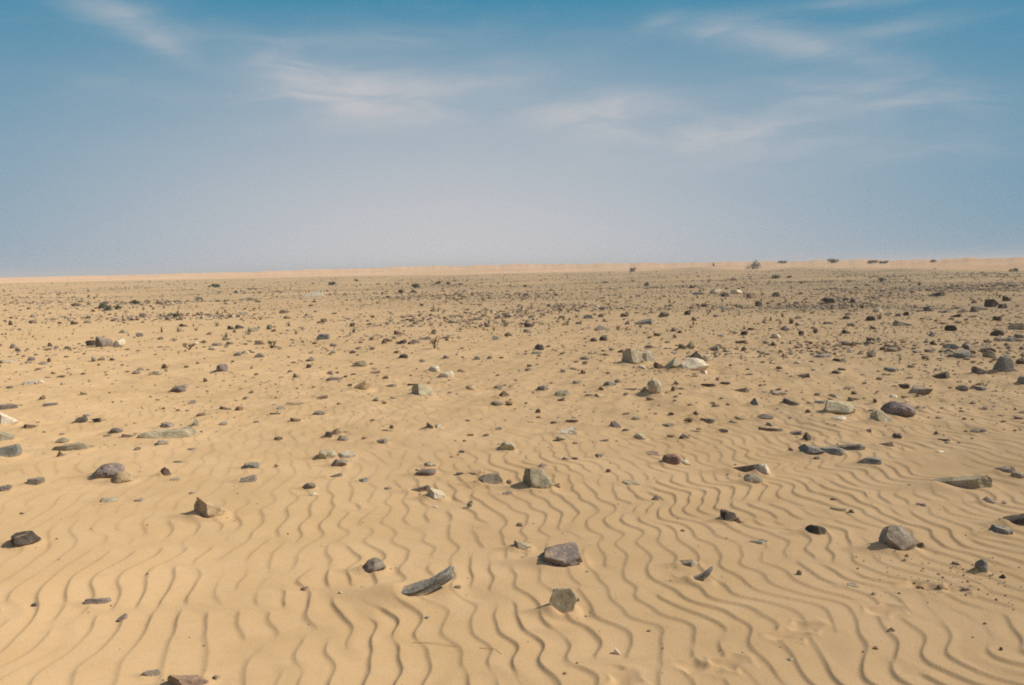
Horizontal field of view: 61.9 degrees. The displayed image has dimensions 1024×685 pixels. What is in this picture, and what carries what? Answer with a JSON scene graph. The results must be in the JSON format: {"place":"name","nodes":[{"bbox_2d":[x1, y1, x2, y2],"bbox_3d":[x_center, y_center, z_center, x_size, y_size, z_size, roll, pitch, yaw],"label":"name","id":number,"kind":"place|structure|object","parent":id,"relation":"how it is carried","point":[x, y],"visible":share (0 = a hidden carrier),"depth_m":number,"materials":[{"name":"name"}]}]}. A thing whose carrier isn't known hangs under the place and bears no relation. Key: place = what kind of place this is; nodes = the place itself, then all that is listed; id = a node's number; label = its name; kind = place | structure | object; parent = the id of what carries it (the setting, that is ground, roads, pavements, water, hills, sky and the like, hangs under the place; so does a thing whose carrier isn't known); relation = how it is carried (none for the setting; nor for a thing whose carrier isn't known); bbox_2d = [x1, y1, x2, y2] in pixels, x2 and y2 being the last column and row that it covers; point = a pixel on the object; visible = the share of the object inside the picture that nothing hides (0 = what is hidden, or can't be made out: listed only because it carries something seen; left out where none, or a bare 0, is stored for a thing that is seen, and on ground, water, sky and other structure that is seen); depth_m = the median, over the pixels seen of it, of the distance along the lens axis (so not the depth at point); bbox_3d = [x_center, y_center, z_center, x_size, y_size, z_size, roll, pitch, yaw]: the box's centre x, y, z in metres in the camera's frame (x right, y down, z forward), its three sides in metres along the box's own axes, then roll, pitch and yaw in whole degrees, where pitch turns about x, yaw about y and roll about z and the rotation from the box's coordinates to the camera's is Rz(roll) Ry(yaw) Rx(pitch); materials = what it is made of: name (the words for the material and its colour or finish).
{"place":"outdoors","nodes":[
{"label":"outdoors","id":0,"kind":"place"},
{"bbox_2d":[0,257,1023,684],"bbox_3d":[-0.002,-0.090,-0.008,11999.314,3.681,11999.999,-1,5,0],"label":"sand ground","id":1,"kind":"structure","parent":0,"point":[236,601],"depth_m":5.74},
{"bbox_2d":[0,485,11,490],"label":"flat stone","id":2,"kind":"object","parent":1,"relation":"on","point":[5,487],"visible":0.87,"depth_m":5.92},
{"bbox_2d":[0,431,15,440],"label":"rock","id":3,"kind":"object","parent":1,"relation":"on","point":[5,436],"visible":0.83,"depth_m":7.80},
{"bbox_2d":[0,403,17,409],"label":"flat stone","id":4,"kind":"object","parent":1,"relation":"on","point":[7,406],"visible":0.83,"depth_m":9.64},
{"bbox_2d":[0,412,17,424],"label":"rock","id":5,"kind":"object","parent":1,"relation":"on","point":[6,419],"visible":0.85,"depth_m":8.71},
{"bbox_2d":[0,444,21,456],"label":"flat stone","id":6,"kind":"object","parent":1,"relation":"on","point":[14,450],"visible":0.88,"depth_m":7.06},
{"bbox_2d":[11,531,40,546],"bbox_3d":[-2.710,1.104,4.760,0.105,0.098,0.149,2,6,34],"label":"boulder","id":7,"kind":"object","parent":1,"relation":"on","point":[22,538],"visible":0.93,"depth_m":4.73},
{"bbox_2d":[22,379,44,384],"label":"flat stone","id":8,"kind":"object","parent":1,"relation":"on","point":[32,382],"visible":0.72,"depth_m":11.63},
{"bbox_2d":[27,477,44,484],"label":"flat stone","id":9,"kind":"object","parent":1,"relation":"on","point":[36,481],"visible":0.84,"depth_m":6.06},
{"bbox_2d":[55,437,68,442],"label":"flat stone","id":10,"kind":"object","parent":1,"relation":"on","point":[62,440],"visible":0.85,"depth_m":7.62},
{"bbox_2d":[52,442,95,450],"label":"flat stone","id":11,"kind":"object","parent":1,"relation":"on","point":[73,446],"visible":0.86,"depth_m":7.26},
{"bbox_2d":[75,416,87,422],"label":"rock","id":12,"kind":"object","parent":1,"relation":"on","point":[82,419],"visible":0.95,"depth_m":8.60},
{"bbox_2d":[84,597,110,603],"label":"flat stone","id":13,"kind":"object","parent":1,"relation":"on","point":[97,600],"visible":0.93,"depth_m":3.89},
{"bbox_2d":[95,336,112,346],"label":"rock","id":14,"kind":"object","parent":1,"relation":"on","point":[102,342],"visible":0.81,"depth_m":17.71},
{"bbox_2d":[98,303,113,310],"bbox_3d":[-17.223,-1.519,36.148,0.588,0.399,0.546,-5,6,-38],"label":"shrub","id":15,"kind":"object","parent":1,"relation":"on","point":[105,307],"visible":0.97,"depth_m":36.15,"materials":[{"name":"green plant"}]},
{"bbox_2d":[93,463,124,478],"bbox_3d":[-2.961,0.953,6.254,0.184,0.134,0.197,-1,5,0],"label":"rounded stone","id":16,"kind":"object","parent":1,"relation":"on","point":[108,470],"visible":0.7,"depth_m":6.20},
{"bbox_2d":[100,497,119,502],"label":"flat stone","id":17,"kind":"object","parent":1,"relation":"on","point":[109,499],"visible":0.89,"depth_m":5.57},
{"bbox_2d":[110,428,122,432],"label":"rounded stone","id":18,"kind":"object","parent":1,"relation":"on","point":[115,430],"visible":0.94,"depth_m":8.04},
{"bbox_2d":[113,339,125,345],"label":"rock","id":19,"kind":"object","parent":1,"relation":"on","point":[121,341],"visible":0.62,"depth_m":17.79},
{"bbox_2d":[112,471,133,483],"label":"rounded stone","id":20,"kind":"object","parent":1,"relation":"on","point":[118,477],"visible":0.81,"depth_m":6.05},
{"bbox_2d":[142,669,161,676],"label":"flat stone","id":21,"kind":"object","parent":1,"relation":"on","point":[151,673],"visible":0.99,"depth_m":3.19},
{"bbox_2d":[160,467,170,475],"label":"pointed rock","id":22,"kind":"object","parent":1,"relation":"on","point":[164,471],"visible":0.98,"depth_m":6.25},
{"bbox_2d":[160,422,174,427],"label":"flat stone","id":23,"kind":"object","parent":1,"relation":"on","point":[166,424],"visible":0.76,"depth_m":8.30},
{"bbox_2d":[138,428,197,438],"bbox_3d":[-3.126,0.854,7.756,0.512,0.122,0.104,-3,5,-20],"label":"flat stone","id":24,"kind":"object","parent":1,"relation":"on","point":[172,433],"visible":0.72,"depth_m":7.73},
{"bbox_2d":[171,386,185,392],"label":"rounded stone","id":25,"kind":"object","parent":1,"relation":"on","point":[177,389],"visible":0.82,"depth_m":10.83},
{"bbox_2d":[167,675,208,684],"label":"rock","id":26,"kind":"object","parent":1,"relation":"on","point":[184,679],"visible":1,"depth_m":3.07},
{"bbox_2d":[194,497,225,517],"bbox_3d":[-1.854,1.022,5.242,0.158,0.156,0.148,4,7,43],"label":"rock","id":27,"kind":"object","parent":1,"relation":"on","point":[204,508],"visible":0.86,"depth_m":5.20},
{"bbox_2d":[216,364,227,371],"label":"boulder","id":28,"kind":"object","parent":1,"relation":"on","point":[222,368],"visible":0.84,"depth_m":12.75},
{"bbox_2d":[239,475,256,482],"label":"rock","id":29,"kind":"object","parent":1,"relation":"on","point":[251,478],"visible":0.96,"depth_m":6.06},
{"bbox_2d":[244,462,259,468],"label":"flat stone","id":30,"kind":"object","parent":1,"relation":"on","point":[252,465],"visible":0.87,"depth_m":6.48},
{"bbox_2d":[303,483,315,488],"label":"rounded stone","id":31,"kind":"object","parent":1,"relation":"on","point":[309,485],"visible":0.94,"depth_m":5.87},
{"bbox_2d":[301,290,322,296],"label":"rock","id":32,"kind":"object","parent":1,"relation":"on","point":[319,293],"visible":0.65,"depth_m":49.83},
{"bbox_2d":[317,334,329,339],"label":"flat stone","id":33,"kind":"object","parent":1,"relation":"on","point":[322,336],"visible":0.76,"depth_m":18.83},
{"bbox_2d":[317,450,335,458],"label":"boulder","id":34,"kind":"object","parent":1,"relation":"on","point":[325,454],"visible":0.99,"depth_m":6.79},
{"bbox_2d":[333,459,347,466],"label":"rounded stone","id":35,"kind":"object","parent":1,"relation":"on","point":[339,462],"visible":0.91,"depth_m":6.53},
{"bbox_2d":[338,450,355,457],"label":"flat stone","id":36,"kind":"object","parent":1,"relation":"on","point":[348,454],"visible":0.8,"depth_m":6.84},
{"bbox_2d":[354,361,367,366],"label":"flat stone","id":37,"kind":"object","parent":1,"relation":"on","point":[361,363],"visible":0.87,"depth_m":13.37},
{"bbox_2d":[354,379,370,389],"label":"rock","id":38,"kind":"object","parent":1,"relation":"on","point":[365,385],"visible":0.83,"depth_m":10.81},
{"bbox_2d":[363,557,385,571],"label":"rounded stone","id":39,"kind":"object","parent":1,"relation":"on","point":[374,564],"visible":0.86,"depth_m":4.26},
{"bbox_2d":[411,485,430,491],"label":"rock","id":40,"kind":"object","parent":1,"relation":"on","point":[422,488],"visible":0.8,"depth_m":5.81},
{"bbox_2d":[411,384,433,395],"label":"boulder","id":41,"kind":"object","parent":1,"relation":"on","point":[421,389],"visible":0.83,"depth_m":10.21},
{"bbox_2d":[416,469,435,475],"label":"rounded stone","id":42,"kind":"object","parent":1,"relation":"on","point":[425,472],"visible":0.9,"depth_m":6.23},
{"bbox_2d":[401,566,453,595],"bbox_3d":[-0.416,1.118,3.978,0.310,0.103,0.127,-2,5,-10],"label":"rock slab","id":43,"kind":"object","parent":1,"relation":"on","point":[429,585],"visible":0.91,"depth_m":3.97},
{"bbox_2d":[428,365,439,371],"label":"rock","id":44,"kind":"object","parent":1,"relation":"on","point":[434,368],"visible":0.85,"depth_m":12.64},
{"bbox_2d":[427,488,445,499],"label":"rock","id":45,"kind":"object","parent":1,"relation":"on","point":[434,494],"visible":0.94,"depth_m":5.62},
{"bbox_2d":[439,371,454,377],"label":"flat stone","id":46,"kind":"object","parent":1,"relation":"on","point":[448,374],"visible":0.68,"depth_m":11.88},
{"bbox_2d":[468,470,483,474],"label":"flat stone","id":47,"kind":"object","parent":1,"relation":"on","point":[475,472],"visible":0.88,"depth_m":6.27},
{"bbox_2d":[479,473,502,483],"bbox_3d":[-0.148,0.967,6.000,0.170,0.088,0.054,-2,5,-12],"label":"rock slab","id":48,"kind":"object","parent":1,"relation":"on","point":[492,478],"visible":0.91,"depth_m":6.00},
{"bbox_2d":[500,441,514,449],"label":"rounded stone","id":49,"kind":"object","parent":1,"relation":"on","point":[506,445],"visible":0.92,"depth_m":7.01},
{"bbox_2d":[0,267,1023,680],"bbox_3d":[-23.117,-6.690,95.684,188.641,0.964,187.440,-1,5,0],"label":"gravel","id":50,"kind":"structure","parent":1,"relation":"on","point":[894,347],"depth_m":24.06,"materials":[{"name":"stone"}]},
{"bbox_2d":[4,271,1019,337],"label":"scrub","id":51,"kind":"object","parent":1,"relation":"on","point":[791,320],"visible":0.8,"depth_m":29.99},
{"bbox_2d":[514,540,531,549],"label":"rock","id":52,"kind":"object","parent":1,"relation":"on","point":[520,545],"visible":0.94,"depth_m":4.60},
{"bbox_2d":[523,468,552,488],"bbox_3d":[0.178,0.954,5.881,0.211,0.186,0.158,-1,5,0],"label":"boulder","id":53,"kind":"object","parent":1,"relation":"on","point":[537,478],"visible":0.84,"depth_m":5.84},
{"bbox_2d":[539,542,582,566],"bbox_3d":[0.247,1.102,4.394,0.228,0.106,0.182,-1,5,0],"label":"rock slab","id":54,"kind":"object","parent":1,"relation":"on","point":[565,554],"visible":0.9,"depth_m":4.35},
{"bbox_2d":[549,588,576,612],"bbox_3d":[0.225,1.142,3.743,0.125,0.129,0.047,-1,5,0],"label":"rock slab","id":55,"kind":"object","parent":1,"relation":"on","point":[562,600],"visible":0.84,"depth_m":3.73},
{"bbox_2d":[555,390,571,395],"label":"flat stone","id":56,"kind":"object","parent":1,"relation":"on","point":[562,393],"visible":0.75,"depth_m":9.90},
{"bbox_2d":[558,427,577,434],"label":"rock","id":57,"kind":"object","parent":1,"relation":"on","point":[571,431],"visible":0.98,"depth_m":7.67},
{"bbox_2d":[610,421,621,427],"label":"boulder","id":58,"kind":"object","parent":1,"relation":"on","point":[614,424],"visible":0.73,"depth_m":7.93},
{"bbox_2d":[622,480,640,484],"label":"flat stone","id":59,"kind":"object","parent":1,"relation":"on","point":[629,482],"visible":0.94,"depth_m":5.93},
{"bbox_2d":[621,348,644,363],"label":"boulder","id":60,"kind":"object","parent":1,"relation":"on","point":[632,356],"visible":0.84,"depth_m":13.05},
{"bbox_2d":[634,433,645,439],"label":"boulder","id":61,"kind":"object","parent":1,"relation":"on","point":[640,436],"visible":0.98,"depth_m":7.45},
{"bbox_2d":[635,318,652,323],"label":"rock","id":62,"kind":"object","parent":1,"relation":"on","point":[648,321],"visible":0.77,"depth_m":22.00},
{"bbox_2d":[643,350,653,362],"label":"rock","id":63,"kind":"object","parent":1,"relation":"on","point":[648,356],"visible":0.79,"depth_m":13.06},
{"bbox_2d":[644,451,661,455],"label":"flat stone","id":64,"kind":"object","parent":1,"relation":"on","point":[654,453],"visible":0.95,"depth_m":6.84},
{"bbox_2d":[647,379,661,393],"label":"rounded stone","id":65,"kind":"object","parent":1,"relation":"on","point":[654,386],"visible":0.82,"depth_m":9.74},
{"bbox_2d":[662,453,680,464],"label":"rounded stone","id":66,"kind":"object","parent":1,"relation":"on","point":[673,459],"visible":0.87,"depth_m":6.49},
{"bbox_2d":[667,357,680,367],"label":"pointed rock","id":67,"kind":"object","parent":1,"relation":"on","point":[674,363],"visible":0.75,"depth_m":12.05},
{"bbox_2d":[679,559,697,566],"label":"rock","id":68,"kind":"object","parent":1,"relation":"on","point":[690,563],"visible":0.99,"depth_m":4.30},
{"bbox_2d":[681,357,709,370],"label":"boulder","id":69,"kind":"object","parent":1,"relation":"on","point":[694,364],"visible":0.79,"depth_m":12.04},
{"bbox_2d":[690,351,702,359],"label":"pointed rock","id":70,"kind":"object","parent":1,"relation":"on","point":[696,355],"visible":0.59,"depth_m":13.48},
{"bbox_2d":[693,566,712,580],"bbox_3d":[0.908,1.111,4.106,0.120,0.068,0.054,-1,5,0],"label":"rock slab","id":71,"kind":"object","parent":1,"relation":"on","point":[704,575],"visible":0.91,"depth_m":4.09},
{"bbox_2d":[699,418,714,423],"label":"flat stone","id":72,"kind":"object","parent":1,"relation":"on","point":[709,420],"visible":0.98,"depth_m":8.16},
{"bbox_2d":[720,509,735,521],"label":"rock","id":73,"kind":"object","parent":1,"relation":"on","point":[727,515],"visible":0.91,"depth_m":5.03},
{"bbox_2d":[732,464,757,471],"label":"rock","id":74,"kind":"object","parent":1,"relation":"on","point":[748,468],"visible":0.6,"depth_m":6.23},
{"bbox_2d":[743,473,762,483],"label":"rounded stone","id":75,"kind":"object","parent":1,"relation":"on","point":[753,478],"visible":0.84,"depth_m":5.92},
{"bbox_2d":[745,259,761,268],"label":"acacia tree","id":76,"kind":"object","parent":1,"relation":"on","point":[755,264],"visible":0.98,"depth_m":206.42,"materials":[{"name":"grey plant"}]},
{"bbox_2d":[757,463,769,474],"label":"rock","id":77,"kind":"object","parent":1,"relation":"on","point":[762,468],"visible":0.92,"depth_m":6.16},
{"bbox_2d":[758,414,773,418],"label":"rounded stone","id":78,"kind":"object","parent":1,"relation":"on","point":[764,416],"visible":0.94,"depth_m":8.22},
{"bbox_2d":[758,427,782,430],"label":"flat stone","id":79,"kind":"object","parent":1,"relation":"on","point":[769,429],"visible":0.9,"depth_m":7.66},
{"bbox_2d":[769,391,787,395],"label":"flat stone","id":80,"kind":"object","parent":1,"relation":"on","point":[779,393],"visible":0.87,"depth_m":9.61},
{"bbox_2d":[783,398,799,405],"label":"rock","id":81,"kind":"object","parent":1,"relation":"on","point":[789,402],"visible":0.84,"depth_m":8.85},
{"bbox_2d":[798,444,824,453],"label":"rock","id":82,"kind":"object","parent":1,"relation":"on","point":[809,449],"visible":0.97,"depth_m":6.74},
{"bbox_2d":[805,525,826,534],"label":"flat stone","id":83,"kind":"object","parent":1,"relation":"on","point":[817,529],"visible":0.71,"depth_m":4.76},
{"bbox_2d":[814,354,831,357],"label":"flat stone","id":84,"kind":"object","parent":1,"relation":"on","point":[823,355],"visible":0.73,"depth_m":13.36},
{"bbox_2d":[823,297,835,302],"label":"flat stone","id":85,"kind":"object","parent":1,"relation":"on","point":[828,299],"visible":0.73,"depth_m":32.10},
{"bbox_2d":[820,446,844,455],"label":"rock","id":86,"kind":"object","parent":1,"relation":"on","point":[836,451],"visible":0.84,"depth_m":6.70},
{"bbox_2d":[823,400,854,414],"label":"boulder","id":87,"kind":"object","parent":1,"relation":"on","point":[839,407],"visible":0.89,"depth_m":8.30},
{"bbox_2d":[831,416,846,420],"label":"rounded stone","id":88,"kind":"object","parent":1,"relation":"on","point":[840,418],"visible":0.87,"depth_m":8.00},
{"bbox_2d":[833,444,865,450],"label":"rock","id":89,"kind":"object","parent":1,"relation":"on","point":[854,447],"visible":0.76,"depth_m":6.87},
{"bbox_2d":[858,457,881,464],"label":"rock","id":90,"kind":"object","parent":1,"relation":"on","point":[872,460],"visible":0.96,"depth_m":6.38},
{"bbox_2d":[870,410,892,422],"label":"boulder","id":91,"kind":"object","parent":1,"relation":"on","point":[879,415],"visible":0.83,"depth_m":7.93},
{"bbox_2d":[884,367,898,371],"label":"flat stone","id":92,"kind":"object","parent":1,"relation":"on","point":[890,369],"visible":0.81,"depth_m":11.58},
{"bbox_2d":[879,525,915,550],"bbox_3d":[2.019,1.045,4.479,0.184,0.160,0.135,2,6,31],"label":"boulder","id":93,"kind":"object","parent":1,"relation":"on","point":[898,537],"visible":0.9,"depth_m":4.45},
{"bbox_2d":[880,401,915,416],"bbox_3d":[3.747,0.665,8.276,0.321,0.196,0.238,2,6,34],"label":"rounded stone","id":94,"kind":"object","parent":1,"relation":"on","point":[901,409],"visible":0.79,"depth_m":8.19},
{"bbox_2d":[892,320,911,325],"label":"rock","id":95,"kind":"object","parent":1,"relation":"on","point":[898,323],"visible":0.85,"depth_m":19.87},
{"bbox_2d":[909,385,932,394],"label":"rock","id":96,"kind":"object","parent":1,"relation":"on","point":[916,389],"visible":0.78,"depth_m":9.55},
{"bbox_2d":[932,371,949,378],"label":"rock","id":97,"kind":"object","parent":1,"relation":"on","point":[944,375],"visible":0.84,"depth_m":10.80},
{"bbox_2d":[944,325,956,330],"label":"rock","id":98,"kind":"object","parent":1,"relation":"on","point":[950,328],"visible":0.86,"depth_m":18.33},
{"bbox_2d":[943,344,958,349],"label":"rock","id":99,"kind":"object","parent":1,"relation":"on","point":[952,346],"visible":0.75,"depth_m":14.07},
{"bbox_2d":[930,475,992,488],"bbox_3d":[3.009,0.936,5.719,0.368,0.127,0.079,2,6,30],"label":"rock","id":100,"kind":"object","parent":1,"relation":"on","point":[973,482],"visible":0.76,"depth_m":5.67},
{"bbox_2d":[955,385,968,390],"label":"rounded stone","id":101,"kind":"object","parent":1,"relation":"on","point":[962,387],"visible":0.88,"depth_m":9.80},
{"bbox_2d":[952,350,972,358],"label":"flat stone","id":102,"kind":"object","parent":1,"relation":"on","point":[962,354],"visible":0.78,"depth_m":12.80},
{"bbox_2d":[962,344,974,349],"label":"rock","id":103,"kind":"object","parent":1,"relation":"on","point":[967,346],"visible":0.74,"depth_m":14.04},
{"bbox_2d":[970,428,986,432],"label":"flat stone","id":104,"kind":"object","parent":1,"relation":"on","point":[977,430],"visible":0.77,"depth_m":7.37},
{"bbox_2d":[971,366,986,374],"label":"rock","id":105,"kind":"object","parent":1,"relation":"on","point":[976,370],"visible":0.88,"depth_m":11.15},
{"bbox_2d":[974,559,987,572],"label":"rounded stone","id":106,"kind":"object","parent":1,"relation":"on","point":[981,565],"visible":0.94,"depth_m":4.09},
{"bbox_2d":[982,353,995,357],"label":"flat stone","id":107,"kind":"object","parent":1,"relation":"on","point":[990,355],"visible":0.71,"depth_m":12.84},
{"bbox_2d":[982,496,995,503],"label":"pointed rock","id":108,"kind":"object","parent":1,"relation":"on","point":[987,499],"visible":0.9,"depth_m":5.32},
{"bbox_2d":[984,299,998,306],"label":"rock","id":109,"kind":"object","parent":1,"relation":"on","point":[991,303],"visible":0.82,"depth_m":27.36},
{"bbox_2d":[990,329,1004,335],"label":"rounded stone","id":110,"kind":"object","parent":1,"relation":"on","point":[997,332],"visible":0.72,"depth_m":16.82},
{"bbox_2d":[989,524,1012,534],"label":"flat stone","id":111,"kind":"object","parent":1,"relation":"on","point":[1004,530],"visible":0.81,"depth_m":4.70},
{"bbox_2d":[993,355,1013,371],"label":"boulder","id":112,"kind":"object","parent":1,"relation":"on","point":[1004,363],"visible":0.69,"depth_m":11.31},
{"bbox_2d":[995,466,1016,472],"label":"flat stone","id":113,"kind":"object","parent":1,"relation":"on","point":[1008,469],"visible":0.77,"depth_m":6.03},
{"bbox_2d":[1002,513,1023,525],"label":"rock","id":114,"kind":"object","parent":1,"relation":"on","point":[1017,519],"visible":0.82,"depth_m":4.87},
{"bbox_2d":[1008,322,1023,329],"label":"flat stone","id":115,"kind":"object","parent":1,"relation":"on","point":[1017,325],"visible":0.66,"depth_m":18.18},
{"bbox_2d":[1011,472,1023,477],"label":"rounded stone","id":116,"kind":"object","parent":1,"relation":"on","point":[1018,474],"visible":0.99,"depth_m":5.87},
{"bbox_2d":[0,0,1023,276],"label":"sky","id":117,"kind":"structure","parent":0,"point":[138,137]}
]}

